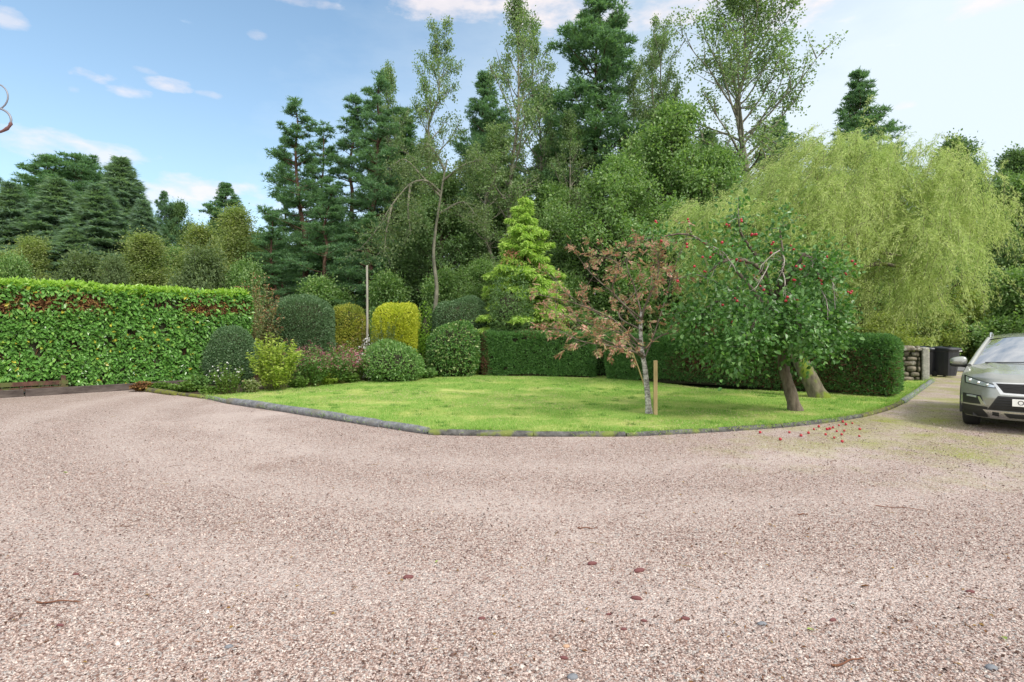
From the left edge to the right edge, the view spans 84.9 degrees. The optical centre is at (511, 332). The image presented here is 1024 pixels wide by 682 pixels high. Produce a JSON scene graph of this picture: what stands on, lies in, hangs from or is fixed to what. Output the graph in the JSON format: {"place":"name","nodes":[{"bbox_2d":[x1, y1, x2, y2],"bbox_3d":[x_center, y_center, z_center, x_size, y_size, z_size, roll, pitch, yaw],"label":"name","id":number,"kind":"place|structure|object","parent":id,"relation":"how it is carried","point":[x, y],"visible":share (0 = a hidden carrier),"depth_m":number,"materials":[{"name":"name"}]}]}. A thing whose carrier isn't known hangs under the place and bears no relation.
{"place":"outdoors","nodes":[
{"label":"outdoors","id":0,"kind":"place"},
{"bbox_2d":[1,367,962,393],"bbox_3d":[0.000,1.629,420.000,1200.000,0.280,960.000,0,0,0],"label":"ground","id":1,"kind":"structure","parent":0,"point":[709,386],"depth_m":16.89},
{"bbox_2d":[0,178,32,253],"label":"spruce tree","id":2,"kind":"object","parent":1,"relation":"on","point":[13,199],"visible":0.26,"depth_m":41.32,"materials":[{"name":"plant"}]},
{"bbox_2d":[0,248,35,278],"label":"bush","id":3,"kind":"object","parent":1,"relation":"on","point":[14,266],"visible":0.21,"depth_m":28.66,"materials":[{"name":"green plant"}]},
{"bbox_2d":[5,230,57,279],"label":"birch tree","id":4,"kind":"object","parent":1,"relation":"on","point":[32,249],"visible":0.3,"depth_m":34.00,"materials":[{"name":"green plant"}]},
{"bbox_2d":[0,176,81,262],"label":"spruce tree","id":5,"kind":"object","parent":1,"relation":"on","point":[53,201],"visible":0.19,"depth_m":39.91,"materials":[{"name":"plant"}]},
{"bbox_2d":[0,153,94,229],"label":"pine tree","id":6,"kind":"object","parent":1,"relation":"on","point":[36,170],"visible":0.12,"depth_m":45.71,"materials":[{"name":"green plant"}]},
{"bbox_2d":[30,228,102,280],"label":"spruce tree","id":7,"kind":"object","parent":1,"relation":"on","point":[69,237],"visible":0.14,"depth_m":35.31,"materials":[{"name":"plant"}]},
{"bbox_2d":[27,150,109,204],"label":"pine tree","id":8,"kind":"object","parent":1,"relation":"on","point":[77,164],"visible":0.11,"depth_m":47.83,"materials":[{"name":"green plant"}]},
{"bbox_2d":[44,238,115,292],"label":"bush","id":9,"kind":"object","parent":1,"relation":"on","point":[80,266],"visible":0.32,"depth_m":29.61,"materials":[{"name":"green plant"}]},
{"bbox_2d":[43,181,133,278],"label":"spruce tree","id":10,"kind":"object","parent":1,"relation":"on","point":[97,217],"visible":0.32,"depth_m":37.25,"materials":[{"name":"plant"}]},
{"bbox_2d":[90,241,138,296],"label":"bush","id":11,"kind":"object","parent":1,"relation":"on","point":[114,271],"visible":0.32,"depth_m":28.70,"materials":[{"name":"green plant"}]},
{"bbox_2d":[0,275,254,388],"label":"laurel hedge","id":12,"kind":"object","parent":1,"relation":"on","point":[92,332],"visible":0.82,"depth_m":15.47,"materials":[{"name":"green plant"}]},
{"bbox_2d":[95,154,167,247],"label":"spruce tree","id":13,"kind":"object","parent":1,"relation":"on","point":[123,184],"visible":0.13,"depth_m":47.27,"materials":[{"name":"plant"}]},
{"bbox_2d":[92,225,181,295],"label":"birch tree","id":14,"kind":"object","parent":1,"relation":"on","point":[145,255],"visible":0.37,"depth_m":31.02,"materials":[{"name":"green plant"}]},
{"bbox_2d":[125,197,162,256],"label":"spruce tree","id":15,"kind":"object","parent":1,"relation":"on","point":[141,212],"visible":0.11,"depth_m":45.55,"materials":[{"name":"plant"}]},
{"bbox_2d":[154,190,181,253],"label":"pine tree","id":16,"kind":"object","parent":1,"relation":"on","point":[163,198],"visible":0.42,"depth_m":54.03,"materials":[{"name":"green plant"}]},
{"bbox_2d":[158,197,195,248],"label":"broadleaf tree","id":17,"kind":"object","parent":1,"relation":"on","point":[179,210],"visible":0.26,"depth_m":55.37,"materials":[{"name":"green plant"}]},
{"bbox_2d":[160,214,224,287],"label":"birch tree","id":18,"kind":"object","parent":1,"relation":"on","point":[202,233],"visible":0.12,"depth_m":37.01,"materials":[{"name":"green plant"}]},
{"bbox_2d":[163,236,238,290],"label":"bush","id":19,"kind":"object","parent":1,"relation":"on","point":[203,269],"visible":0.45,"depth_m":26.59,"materials":[{"name":"green plant"}]},
{"bbox_2d":[188,182,243,279],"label":"pine tree","id":20,"kind":"object","parent":1,"relation":"on","point":[224,189],"visible":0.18,"depth_m":48.06,"materials":[{"name":"green plant"}]},
{"bbox_2d":[199,201,285,296],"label":"birch tree","id":21,"kind":"object","parent":1,"relation":"on","point":[235,226],"visible":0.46,"depth_m":34.94,"materials":[{"name":"green plant"}]},
{"bbox_2d":[218,252,271,340],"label":"bush","id":22,"kind":"object","parent":1,"relation":"on","point":[241,271],"visible":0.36,"depth_m":27.63,"materials":[{"name":"green plant"}]},
{"bbox_2d":[244,211,302,328],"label":"pine tree","id":23,"kind":"object","parent":1,"relation":"on","point":[270,257],"visible":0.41,"depth_m":29.56,"materials":[{"name":"green plant"}]},
{"bbox_2d":[255,133,302,310],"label":"pine tree","id":24,"kind":"object","parent":1,"relation":"on","point":[284,182],"visible":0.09,"depth_m":34.62,"materials":[{"name":"green plant"}]},
{"bbox_2d":[248,95,364,307],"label":"pine tree","id":25,"kind":"object","parent":1,"relation":"on","point":[291,131],"visible":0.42,"depth_m":31.59,"materials":[{"name":"green plant"}]},
{"bbox_2d":[261,272,362,347],"bbox_3d":[-8.963,-0.515,26.899,5.730,4.877,5.844,0,0,-42],"label":"bush","id":26,"kind":"object","parent":1,"relation":"on","point":[321,289],"visible":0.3,"depth_m":26.70,"materials":[{"name":"green plant"}]},
{"bbox_2d":[259,176,365,315],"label":"pine tree","id":27,"kind":"object","parent":1,"relation":"on","point":[328,198],"visible":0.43,"depth_m":28.85,"materials":[{"name":"green plant"}]},
{"bbox_2d":[267,119,364,293],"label":"pine tree","id":28,"kind":"object","parent":1,"relation":"on","point":[323,142],"visible":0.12,"depth_m":35.31,"materials":[{"name":"green plant"}]},
{"bbox_2d":[165,372,481,394],"bbox_3d":[-6.000,1.595,18.885,10.000,0.050,10.230,0,0,0],"label":"flower bed","id":29,"kind":"object","parent":1,"relation":"on","point":[240,389],"visible":0.03,"depth_m":16.27,"materials":[{"name":"soil"}]},
{"bbox_2d":[205,362,249,393],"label":"white flower plant","id":30,"kind":"object","parent":29,"relation":"on","point":[224,379],"visible":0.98,"depth_m":14.15,"materials":[{"name":"green plant"}]},
{"bbox_2d":[198,324,260,384],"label":"clipped shrub","id":31,"kind":"object","parent":29,"relation":"on","point":[230,347],"visible":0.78,"depth_m":16.71,"materials":[{"name":"green plant"}]},
{"bbox_2d":[234,272,284,377],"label":"tall shrub","id":32,"kind":"object","parent":29,"relation":"on","point":[259,333],"visible":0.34,"depth_m":19.39,"materials":[{"name":"green plant"}]},
{"bbox_2d":[262,292,337,374],"bbox_3d":[-7.811,0.077,20.629,2.682,3.125,2.521,0,0,0],"label":"clipped shrub","id":33,"kind":"object","parent":29,"relation":"on","point":[305,319],"visible":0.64,"depth_m":19.76,"materials":[{"name":"green plant"}]},
{"bbox_2d":[330,302,370,364],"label":"gold shrub","id":34,"kind":"object","parent":29,"relation":"on","point":[348,322],"visible":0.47,"depth_m":21.16,"materials":[{"name":"plant"}]},
{"bbox_2d":[370,302,421,354],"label":"clipped conifer","id":35,"kind":"object","parent":29,"relation":"on","point":[406,316],"visible":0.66,"depth_m":20.77,"materials":[{"name":"plant"}]},
{"bbox_2d":[417,301,432,366],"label":"conifer","id":36,"kind":"object","parent":29,"relation":"on","point":[424,331],"visible":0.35,"depth_m":21.24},
{"bbox_2d":[423,319,480,376],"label":"round bush","id":37,"kind":"object","parent":29,"relation":"on","point":[453,349],"visible":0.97,"depth_m":19.61,"materials":[{"name":"green plant"}]},
{"bbox_2d":[429,295,488,372],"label":"clipped shrub","id":38,"kind":"object","parent":29,"relation":"on","point":[467,308],"visible":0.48,"depth_m":21.07,"materials":[{"name":"green plant"}]},
{"bbox_2d":[289,92,416,302],"bbox_3d":[-9.747,-6.588,33.601,9.388,16.459,10.082,0,0,44],"label":"pine tree","id":39,"kind":"object","parent":1,"relation":"on","point":[354,123],"visible":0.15,"depth_m":34.13,"materials":[{"name":"green plant"}]},
{"bbox_2d":[329,210,395,318],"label":"pine tree","id":40,"kind":"object","parent":1,"relation":"on","point":[369,216],"visible":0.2,"depth_m":27.39,"materials":[{"name":"green plant"}]},
{"bbox_2d":[320,68,425,314],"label":"pine tree","id":41,"kind":"object","parent":1,"relation":"on","point":[375,134],"visible":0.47,"depth_m":30.61,"materials":[{"name":"green plant"}]},
{"bbox_2d":[360,59,423,275],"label":"aspen tree","id":42,"kind":"object","parent":1,"relation":"on","point":[390,101],"visible":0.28,"depth_m":33.76,"materials":[{"name":"green plant"}]},
{"bbox_2d":[361,265,428,351],"bbox_3d":[-5.545,-0.590,26.234,5.226,5.050,5.124,0,0,-28],"label":"bush","id":43,"kind":"object","parent":1,"relation":"on","point":[386,290],"visible":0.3,"depth_m":25.65,"materials":[{"name":"green plant"}]},
{"bbox_2d":[360,211,431,318],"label":"broadleaf tree","id":44,"kind":"object","parent":1,"relation":"on","point":[399,272],"visible":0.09,"depth_m":32.66,"materials":[{"name":"green plant"}]},
{"bbox_2d":[349,106,461,289],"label":"pine tree","id":45,"kind":"object","parent":1,"relation":"on","point":[409,134],"visible":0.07,"depth_m":36.12,"materials":[{"name":"green plant"}]},
{"bbox_2d":[338,138,501,310],"bbox_3d":[-3.939,-3.468,23.720,7.319,10.188,2.876,0,0,-15],"label":"drooping tree","id":46,"kind":"object","parent":1,"relation":"on","point":[431,185],"visible":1,"depth_m":23.72,"materials":[{"name":"green plant"}]},
{"bbox_2d":[388,14,475,277],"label":"aspen tree","id":47,"kind":"object","parent":1,"relation":"on","point":[428,103],"visible":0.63,"depth_m":29.87,"materials":[{"name":"green plant"}]},
{"bbox_2d":[371,166,499,324],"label":"broadleaf tree","id":48,"kind":"object","parent":1,"relation":"on","point":[455,256],"visible":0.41,"depth_m":28.49,"materials":[{"name":"green plant"}]},
{"bbox_2d":[415,261,463,326],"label":"bush","id":49,"kind":"object","parent":1,"relation":"on","point":[445,279],"visible":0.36,"depth_m":25.43,"materials":[{"name":"green plant"}]},
{"bbox_2d":[447,256,504,304],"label":"alder tree","id":50,"kind":"object","parent":1,"relation":"on","point":[480,267],"visible":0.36,"depth_m":24.71,"materials":[{"name":"green plant"}]},
{"bbox_2d":[447,120,520,302],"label":"aspen tree","id":51,"kind":"object","parent":1,"relation":"on","point":[491,145],"visible":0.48,"depth_m":27.93,"materials":[{"name":"green plant"}]},
{"bbox_2d":[446,70,527,266],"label":"pine tree","id":52,"kind":"object","parent":1,"relation":"on","point":[481,107],"visible":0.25,"depth_m":38.02,"materials":[{"name":"green plant"}]},
{"bbox_2d":[462,168,554,329],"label":"broadleaf tree","id":53,"kind":"object","parent":1,"relation":"on","point":[498,218],"visible":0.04,"depth_m":30.09,"materials":[{"name":"green plant"}]},
{"bbox_2d":[462,0,557,266],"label":"aspen tree","id":54,"kind":"object","parent":1,"relation":"on","point":[519,40],"visible":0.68,"depth_m":28.54,"materials":[{"name":"green plant"}]},
{"bbox_2d":[487,248,534,360],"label":"columnar conifer","id":55,"kind":"object","parent":1,"relation":"on","point":[510,305],"visible":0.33,"depth_m":20.45,"materials":[{"name":"green plant"}]},
{"bbox_2d":[0,372,1023,681],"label":"gravel drive","id":56,"kind":"structure","parent":1,"relation":"on","point":[112,412],"depth_m":4.41,"materials":[{"name":"gravel"}]},
{"bbox_2d":[0,375,67,391],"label":"timber edging","id":57,"kind":"object","parent":56,"relation":"on","point":[63,381],"visible":0.65,"depth_m":14.25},
{"bbox_2d":[25,383,135,396],"bbox_3d":[-11.268,1.510,14.912,0.120,0.190,2.570,-2,-2,45],"label":"timber sleeper","id":58,"kind":"object","parent":56,"relation":"on","point":[72,390],"visible":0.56,"depth_m":14.68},
{"bbox_2d":[226,398,347,421],"bbox_3d":[-4.658,1.545,11.360,4.296,0.182,0.187,0,0,37],"label":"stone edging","id":59,"kind":"object","parent":56,"relation":"on","point":[337,416],"visible":0.85,"depth_m":11.12,"materials":[{"name":"stone"}]},
{"bbox_2d":[380,421,429,433],"bbox_3d":[-1.760,1.555,9.166,1.091,0.141,0.141,0,0,37],"label":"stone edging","id":60,"kind":"object","parent":56,"relation":"on","point":[410,428],"visible":0.83,"depth_m":9.08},
{"bbox_2d":[428,429,532,436],"bbox_3d":[-0.486,1.575,8.710,1.637,0.129,0.131,0,0,5],"label":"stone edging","id":61,"kind":"object","parent":56,"relation":"on","point":[511,433],"visible":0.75,"depth_m":8.66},
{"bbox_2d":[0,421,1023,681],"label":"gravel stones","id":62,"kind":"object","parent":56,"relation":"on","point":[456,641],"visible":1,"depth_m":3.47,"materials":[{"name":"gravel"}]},
{"bbox_2d":[0,401,1023,681],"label":"leaf litter","id":63,"kind":"object","parent":56,"relation":"on","point":[576,553],"visible":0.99,"depth_m":3.67,"materials":[{"name":"brown plant"}]},
{"bbox_2d":[534,431,625,436],"bbox_3d":[1.041,1.577,8.640,1.408,0.113,0.113,0,0,0],"label":"stone","id":64,"kind":"object","parent":56,"relation":"on","point":[575,433],"visible":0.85,"depth_m":8.59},
{"bbox_2d":[626,429,710,436],"bbox_3d":[2.464,1.585,8.807,1.448,0.103,0.103,0,0,-14],"label":"stone","id":65,"kind":"object","parent":56,"relation":"on","point":[664,432],"visible":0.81,"depth_m":8.77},
{"bbox_2d":[781,414,861,427],"bbox_3d":[5.556,1.585,9.975,2.336,0.100,0.148,0,0,-29],"label":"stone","id":66,"kind":"object","parent":56,"relation":"on","point":[819,421],"visible":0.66,"depth_m":9.82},
{"bbox_2d":[932,346,961,375],"bbox_3d":[15.656,1.049,20.217,0.618,1.102,0.857,0,0,-11],"label":"wheelie bin","id":67,"kind":"object","parent":56,"relation":"on","point":[944,355],"visible":0.9,"depth_m":20.00,"materials":[{"name":"black plastic"}]},
{"bbox_2d":[950,332,1023,424],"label":"parked car","id":68,"kind":"object","parent":56,"relation":"on","point":[992,382],"visible":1,"depth_m":9.30,"materials":[{"name":"grey paint"}]},
{"bbox_2d":[475,196,575,335],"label":"golden conifer","id":69,"kind":"object","parent":1,"relation":"on","point":[524,229],"visible":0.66,"depth_m":21.42,"materials":[{"name":"green plant"}]},
{"bbox_2d":[480,328,597,376],"bbox_3d":[0.966,0.714,20.312,4.319,1.819,1.388,0,0,13],"label":"conifer hedge","id":70,"kind":"object","parent":1,"relation":"on","point":[532,352],"visible":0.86,"depth_m":19.85,"materials":[{"name":"plant"}]},
{"bbox_2d":[506,16,572,201],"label":"aspen tree","id":71,"kind":"object","parent":1,"relation":"on","point":[537,48],"visible":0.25,"depth_m":32.51,"materials":[{"name":"green plant"}]},
{"bbox_2d":[497,175,602,299],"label":"alder tree","id":72,"kind":"object","parent":1,"relation":"on","point":[556,189],"visible":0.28,"depth_m":28.61,"materials":[{"name":"green plant"}]},
{"bbox_2d":[539,108,597,287],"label":"aspen tree","id":73,"kind":"object","parent":1,"relation":"on","point":[570,138],"visible":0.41,"depth_m":29.62,"materials":[{"name":"green plant"}]},
{"bbox_2d":[544,267,595,330],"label":"bush","id":74,"kind":"object","parent":1,"relation":"on","point":[571,284],"visible":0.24,"depth_m":23.48,"materials":[{"name":"green plant"}]},
{"bbox_2d":[543,216,621,320],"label":"broadleaf tree","id":75,"kind":"object","parent":1,"relation":"on","point":[562,252],"visible":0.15,"depth_m":25.79,"materials":[{"name":"green plant"}]},
{"bbox_2d":[523,0,668,294],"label":"pine tree","id":76,"kind":"object","parent":1,"relation":"on","point":[591,29],"visible":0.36,"depth_m":30.85,"materials":[{"name":"green plant"}]},
{"bbox_2d":[540,145,705,332],"bbox_3d":[4.797,-3.138,25.012,7.386,10.355,7.908,0,0,30],"label":"alder tree","id":77,"kind":"object","parent":1,"relation":"on","point":[617,175],"visible":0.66,"depth_m":24.07,"materials":[{"name":"green plant"}]},
{"bbox_2d":[589,61,661,262],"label":"aspen tree","id":78,"kind":"object","parent":1,"relation":"on","point":[634,79],"visible":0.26,"depth_m":31.91,"materials":[{"name":"green plant"}]},
{"bbox_2d":[541,89,723,313],"bbox_3d":[6.372,-4.912,26.733,8.514,13.109,9.992,0,0,38],"label":"alder tree","id":79,"kind":"object","parent":1,"relation":"on","point":[670,146],"visible":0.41,"depth_m":25.71,"materials":[{"name":"green plant"}]},
{"bbox_2d":[583,257,684,334],"bbox_3d":[4.841,-0.578,22.717,5.230,5.021,5.334,0,0,25],"label":"bush","id":80,"kind":"object","parent":1,"relation":"on","point":[623,285],"visible":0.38,"depth_m":22.48,"materials":[{"name":"green plant"}]},
{"bbox_2d":[630,30,673,254],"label":"aspen tree","id":81,"kind":"object","parent":1,"relation":"on","point":[657,97],"visible":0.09,"depth_m":34.06,"materials":[{"name":"green plant"}]},
{"bbox_2d":[636,13,697,279],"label":"aspen tree","id":82,"kind":"object","parent":1,"relation":"on","point":[656,44],"visible":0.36,"depth_m":32.36,"materials":[{"name":"green plant"}]},
{"bbox_2d":[647,236,753,333],"bbox_3d":[7.452,-0.899,21.931,5.782,5.761,5.669,0,0,16],"label":"bush","id":83,"kind":"object","parent":1,"relation":"on","point":[681,287],"visible":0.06,"depth_m":21.45,"materials":[{"name":"green plant"}]},
{"bbox_2d":[648,138,776,326],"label":"alder tree","id":84,"kind":"object","parent":1,"relation":"on","point":[723,160],"visible":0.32,"depth_m":25.13,"materials":[{"name":"green plant"}]},
{"bbox_2d":[630,0,848,240],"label":"poplar tree","id":85,"kind":"object","parent":1,"relation":"on","point":[730,69],"visible":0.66,"depth_m":29.16,"materials":[{"name":"green plant"}]},
{"bbox_2d":[603,331,905,395],"bbox_3d":[6.546,0.793,16.612,8.467,1.696,1.634,0,0,42],"label":"conifer hedge","id":86,"kind":"object","parent":1,"relation":"on","point":[874,364],"visible":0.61,"depth_m":14.88,"materials":[{"name":"plant"}]},
{"bbox_2d":[743,116,803,308],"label":"pine tree","id":87,"kind":"object","parent":1,"relation":"on","point":[784,124],"visible":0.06,"depth_m":37.20,"materials":[{"name":"green plant"}]},
{"bbox_2d":[775,169,936,332],"bbox_3d":[17.212,-3.740,29.352,7.403,10.750,8.688,0,0,-38],"label":"alder tree","id":88,"kind":"object","parent":1,"relation":"on","point":[863,282],"visible":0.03,"depth_m":28.45,"materials":[{"name":"green plant"}]},
{"bbox_2d":[807,66,922,325],"bbox_3d":[21.071,-7.158,33.688,6.490,17.547,6.774,0,0,39],"label":"pine tree","id":89,"kind":"object","parent":1,"relation":"on","point":[855,99],"visible":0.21,"depth_m":33.23,"materials":[{"name":"green plant"}]},
{"bbox_2d":[850,308,942,351],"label":"bush","id":90,"kind":"object","parent":1,"relation":"on","point":[899,328],"visible":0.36,"depth_m":25.45,"materials":[{"name":"green plant"}]},
{"bbox_2d":[903,345,929,380],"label":"stone wall","id":91,"kind":"structure","parent":1,"relation":"on","point":[916,361],"depth_m":18.31,"materials":[{"name":"stone"}]},
{"bbox_2d":[847,208,1007,355],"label":"alder tree","id":92,"kind":"object","parent":1,"relation":"on","point":[977,330],"visible":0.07,"depth_m":27.44,"materials":[{"name":"green plant"}]},
{"bbox_2d":[910,305,971,351],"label":"bush","id":93,"kind":"object","parent":1,"relation":"on","point":[944,337],"visible":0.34,"depth_m":27.35,"materials":[{"name":"green plant"}]},
{"bbox_2d":[924,280,999,359],"bbox_3d":[24.477,-0.285,29.916,5.362,5.013,4.835,0,0,-9],"label":"bush","id":94,"kind":"object","parent":1,"relation":"on","point":[977,314],"visible":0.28,"depth_m":29.27,"materials":[{"name":"green plant"}]},
{"bbox_2d":[913,128,1023,329],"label":"broadleaf tree","id":95,"kind":"object","parent":1,"relation":"on","point":[997,185],"visible":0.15,"depth_m":33.04,"materials":[{"name":"green plant"}]},
{"bbox_2d":[940,165,1023,300],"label":"alder tree","id":96,"kind":"object","parent":1,"relation":"on","point":[1017,184],"visible":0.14,"depth_m":33.72,"materials":[{"name":"green plant"}]},
{"bbox_2d":[955,264,1023,352],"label":"bush","id":97,"kind":"object","parent":1,"relation":"on","point":[1009,313],"visible":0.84,"depth_m":26.94,"materials":[{"name":"green plant"}]},
{"bbox_2d":[985,141,1023,289],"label":"broadleaf tree","id":98,"kind":"object","parent":1,"relation":"on","point":[1015,157],"visible":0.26,"depth_m":35.21,"materials":[{"name":"green plant"}]},
{"bbox_2d":[0,0,1023,289],"label":"sky","id":99,"kind":"structure","parent":0,"point":[193,93],"materials":[{"name":"blue"}]},
{"bbox_2d":[198,374,936,436],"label":"lawn","id":100,"kind":"structure","parent":0,"point":[635,402],"depth_m":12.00,"materials":[{"name":"plant"}]},
{"bbox_2d":[246,332,303,390],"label":"yellow green shrub","id":101,"kind":"object","parent":100,"relation":"on","point":[275,373],"visible":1,"depth_m":14.93,"materials":[{"name":"green plant"}]},
{"bbox_2d":[286,340,336,386],"bbox_3d":[-5.914,0.889,16.328,1.534,1.477,1.420,0,0,0],"label":"sedum","id":102,"kind":"object","parent":100,"relation":"on","point":[314,366],"visible":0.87,"depth_m":16.20,"materials":[{"name":"green plant"}]},
{"bbox_2d":[318,343,359,383],"bbox_3d":[-5.417,0.952,17.169,1.446,1.344,1.426,0,0,0],"label":"sedum","id":103,"kind":"object","parent":100,"relation":"on","point":[337,372],"visible":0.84,"depth_m":16.98,"materials":[{"name":"green plant"}]},
{"bbox_2d":[359,338,425,382],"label":"green bush","id":104,"kind":"object","parent":100,"relation":"on","point":[395,361],"visible":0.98,"depth_m":17.72,"materials":[{"name":"green plant"}]},
{"bbox_2d":[528,218,728,413],"bbox_3d":[1.854,-0.352,10.889,3.944,3.938,3.390,0,0,-22],"label":"rowan tree","id":105,"kind":"object","parent":100,"relation":"on","point":[621,347],"visible":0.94,"depth_m":10.53,"materials":[{"name":"brown plant"}]},
{"bbox_2d":[612,162,876,410],"bbox_3d":[5.105,-0.779,11.245,5.352,4.878,4.251,0,0,-13],"label":"crab apple tree","id":106,"kind":"object","parent":100,"relation":"on","point":[806,323],"visible":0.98,"depth_m":10.27,"materials":[{"name":"green plant"}]},
{"bbox_2d":[622,93,1023,397],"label":"willow tree","id":107,"kind":"object","parent":100,"relation":"on","point":[879,197],"visible":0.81,"depth_m":14.79,"materials":[{"name":"green plant"}]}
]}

